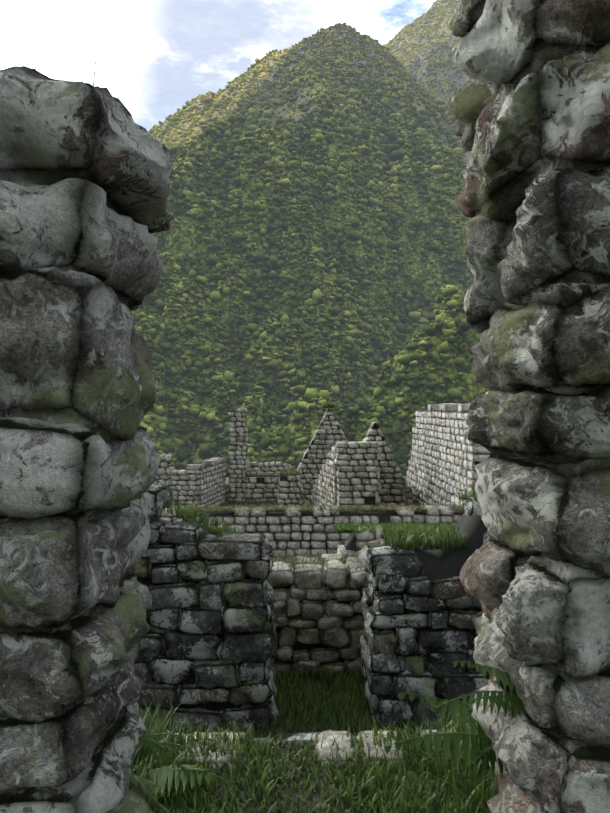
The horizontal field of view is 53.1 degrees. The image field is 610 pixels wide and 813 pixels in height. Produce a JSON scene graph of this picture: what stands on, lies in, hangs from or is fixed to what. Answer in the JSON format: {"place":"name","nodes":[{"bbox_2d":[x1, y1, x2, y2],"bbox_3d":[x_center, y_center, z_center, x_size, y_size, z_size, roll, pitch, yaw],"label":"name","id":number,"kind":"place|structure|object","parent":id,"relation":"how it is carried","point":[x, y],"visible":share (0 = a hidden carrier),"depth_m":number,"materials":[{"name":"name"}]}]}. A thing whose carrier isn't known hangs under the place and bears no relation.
{"place":"outdoors","nodes":[
{"label":"outdoors","id":0,"kind":"place"},
{"bbox_2d":[125,482,277,732],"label":"pier","id":1,"kind":"structure","parent":0,"point":[234,668],"depth_m":5.75,"materials":[{"name":"grey stone"}]},
{"bbox_2d":[162,496,248,538],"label":"grass","id":2,"kind":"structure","parent":1,"relation":"attached to","point":[203,519],"depth_m":6.06,"materials":[{"name":"green plant"}]},
{"bbox_2d":[0,0,435,132],"label":"sky","id":3,"kind":"structure","parent":0,"point":[154,56],"materials":[{"name":"white"}]},
{"bbox_2d":[228,408,248,502],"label":"pillar column","id":4,"kind":"structure","parent":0,"point":[240,470],"depth_m":24.60,"materials":[{"name":"grey stone"}]},
{"bbox_2d":[225,477,279,501],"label":"stone wall","id":5,"kind":"structure","parent":0,"point":[269,490],"depth_m":24.73,"materials":[{"name":"grey stone"}]},
{"bbox_2d":[226,472,279,476],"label":"wall top grass","id":6,"kind":"structure","parent":5,"relation":"on","point":[262,475],"depth_m":24.83,"materials":[{"name":"green plant"}]},
{"bbox_2d":[247,462,288,476],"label":"wall","id":7,"kind":"structure","parent":0,"point":[266,466],"depth_m":29.63,"materials":[{"name":"grey stone"}]},
{"bbox_2d":[277,475,302,506],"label":"stone wall","id":8,"kind":"structure","parent":0,"point":[294,498],"depth_m":22.86,"materials":[{"name":"grey stone"}]},
{"bbox_2d":[280,468,300,475],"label":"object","id":9,"kind":"structure","parent":8,"relation":"on","point":[286,472],"depth_m":23.12,"materials":[{"name":"green plant"}]},
{"bbox_2d":[131,0,488,475],"bbox_3d":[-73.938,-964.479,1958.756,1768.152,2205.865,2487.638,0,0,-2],"label":"forest tree crowns","id":10,"kind":"object","parent":0,"point":[341,101],"visible":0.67,"depth_m":1136.59,"materials":[{"name":"green plant"}]},
{"bbox_2d":[216,476,406,512],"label":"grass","id":11,"kind":"structure","parent":0,"point":[240,504],"depth_m":24.42,"materials":[{"name":"green plant"}]},
{"bbox_2d":[156,460,170,506],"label":"stub wall","id":12,"kind":"structure","parent":11,"relation":"on","point":[169,462],"depth_m":19.70,"materials":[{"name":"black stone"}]},
{"bbox_2d":[155,454,172,484],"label":"stub wall","id":13,"kind":"structure","parent":11,"relation":"on","point":[164,471],"depth_m":19.55,"materials":[{"name":"grey stone"}]},
{"bbox_2d":[171,475,196,506],"bbox_3d":[-4.308,3.110,21.858,0.898,1.634,0.420,0,0,-2],"label":"joint","id":14,"kind":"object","parent":11,"relation":"on","point":[182,485],"visible":0.04,"depth_m":21.65,"materials":[{"name":"black"}]},
{"bbox_2d":[171,470,198,506],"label":"stub wall","id":15,"kind":"structure","parent":11,"relation":"on","point":[192,493],"depth_m":21.56,"materials":[{"name":"grey stone"}]},
{"bbox_2d":[185,458,226,512],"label":"stub wall","id":16,"kind":"structure","parent":11,"relation":"on","point":[212,488],"depth_m":22.97,"materials":[{"name":"grey stone"}]},
{"bbox_2d":[197,462,221,500],"bbox_3d":[-3.745,3.078,23.374,0.420,1.698,3.054,0,0,9],"label":"joint","id":17,"kind":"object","parent":11,"relation":"on","point":[207,465],"visible":0.08,"depth_m":23.08,"materials":[{"name":"black"}]},
{"bbox_2d":[207,484,309,512],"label":"terrace grass","id":18,"kind":"structure","parent":11,"relation":"on","point":[251,503],"depth_m":24.06,"materials":[{"name":"green plant"}]},
{"bbox_2d":[133,713,495,812],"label":"terrace ground","id":19,"kind":"structure","parent":0,"point":[315,796],"depth_m":2.52,"materials":[{"name":"green plant"}]},
{"bbox_2d":[0,66,173,812],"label":"wall","id":20,"kind":"structure","parent":19,"relation":"on","point":[86,173],"depth_m":1.75,"materials":[{"name":"stone"}]},
{"bbox_2d":[18,44,97,85],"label":"grass blades","id":21,"kind":"object","parent":20,"relation":"on","point":[66,77],"depth_m":1.89,"materials":[{"name":"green plant"}]},
{"bbox_2d":[156,728,462,768],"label":"threshold stones","id":22,"kind":"object","parent":19,"relation":"on","point":[338,736],"visible":0.25,"depth_m":2.76,"materials":[{"name":"grey stone"}]},
{"bbox_2d":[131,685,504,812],"bbox_3d":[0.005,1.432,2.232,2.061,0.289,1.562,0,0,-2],"label":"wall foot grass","id":23,"kind":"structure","parent":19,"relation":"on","point":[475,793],"depth_m":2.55,"materials":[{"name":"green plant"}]},
{"bbox_2d":[131,661,534,812],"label":"ferns","id":24,"kind":"object","parent":19,"relation":"on","point":[182,773],"visible":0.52,"depth_m":2.23,"materials":[{"name":"green plant"}]},
{"bbox_2d":[448,0,609,812],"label":"wall","id":25,"kind":"structure","parent":19,"relation":"on","point":[529,109],"depth_m":1.83,"materials":[{"name":"stone"}]},
{"bbox_2d":[269,553,368,675],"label":"room wall","id":26,"kind":"structure","parent":0,"point":[317,615],"depth_m":6.98,"materials":[{"name":"grey stone"}]},
{"bbox_2d":[272,552,362,573],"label":"wall top grass","id":27,"kind":"structure","parent":26,"relation":"on","point":[303,563],"depth_m":7.30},
{"bbox_2d":[297,408,347,498],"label":"gable wall","id":28,"kind":"structure","parent":0,"point":[319,441],"depth_m":25.65,"materials":[{"name":"grey stone"}]},
{"bbox_2d":[323,401,335,407],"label":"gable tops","id":29,"kind":"object","parent":28,"relation":"on","point":[332,405],"depth_m":25.87,"materials":[{"name":"green plant"}]},
{"bbox_2d":[309,447,337,506],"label":"stone wall","id":30,"kind":"structure","parent":0,"point":[325,490],"depth_m":20.86,"materials":[{"name":"grey stone"}]},
{"bbox_2d":[174,673,477,740],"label":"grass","id":31,"kind":"structure","parent":0,"point":[278,729],"depth_m":6.06,"materials":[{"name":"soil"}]},
{"bbox_2d":[164,661,458,739],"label":"grass","id":32,"kind":"structure","parent":31,"relation":"on","point":[335,706],"depth_m":6.16,"materials":[{"name":"green plant"}]},
{"bbox_2d":[255,731,398,740],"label":"stone slab","id":33,"kind":"structure","parent":31,"relation":"on","point":[299,736],"depth_m":3.24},
{"bbox_2d":[335,441,381,511],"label":"stone wall","id":34,"kind":"structure","parent":0,"point":[371,458],"depth_m":19.12,"materials":[{"name":"grey stone"}]},
{"bbox_2d":[363,422,406,506],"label":"gable wall","id":35,"kind":"structure","parent":0,"point":[388,469],"depth_m":20.70,"materials":[{"name":"grey stone"}]},
{"bbox_2d":[337,525,452,557],"bbox_3d":[2.799,3.375,12.345,5.058,1.904,0.681,0,0,-2],"label":"rock","id":36,"kind":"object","parent":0,"point":[364,538],"depth_m":12.03,"materials":[{"name":"grey stone"}]},
{"bbox_2d":[332,519,457,532],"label":"grass","id":37,"kind":"structure","parent":36,"relation":"on","point":[343,528],"depth_m":12.33,"materials":[{"name":"green plant"}]},
{"bbox_2d":[404,482,412,505],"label":"wall","id":38,"kind":"structure","parent":0,"point":[409,500],"depth_m":21.53,"materials":[{"name":"grey stone"}]},
{"bbox_2d":[358,496,489,729],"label":"pier","id":39,"kind":"structure","parent":0,"point":[444,641],"depth_m":5.82,"materials":[{"name":"grey stone"}]},
{"bbox_2d":[176,484,477,545],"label":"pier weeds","id":40,"kind":"object","parent":39,"relation":"on","point":[428,541],"visible":0.65,"depth_m":5.92,"materials":[{"name":"green plant"}]},
{"bbox_2d":[378,518,469,549],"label":"grass","id":41,"kind":"structure","parent":39,"relation":"on","point":[452,539],"depth_m":6.01,"materials":[{"name":"green plant"}]},
{"bbox_2d":[406,403,490,511],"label":"building wall","id":42,"kind":"structure","parent":0,"point":[450,458],"depth_m":18.59,"materials":[{"name":"grey stone"}]},
{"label":"ground","id":43,"kind":"object","parent":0,"visible":0},
{"bbox_2d":[158,506,463,559],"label":"terrace wall","id":44,"kind":"structure","parent":43,"relation":"on","point":[318,543],"depth_m":14.98,"materials":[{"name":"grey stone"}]},
{"bbox_2d":[161,503,464,512],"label":"grass","id":45,"kind":"structure","parent":44,"relation":"on","point":[357,508],"depth_m":15.18,"materials":[{"name":"green plant"}]}
]}

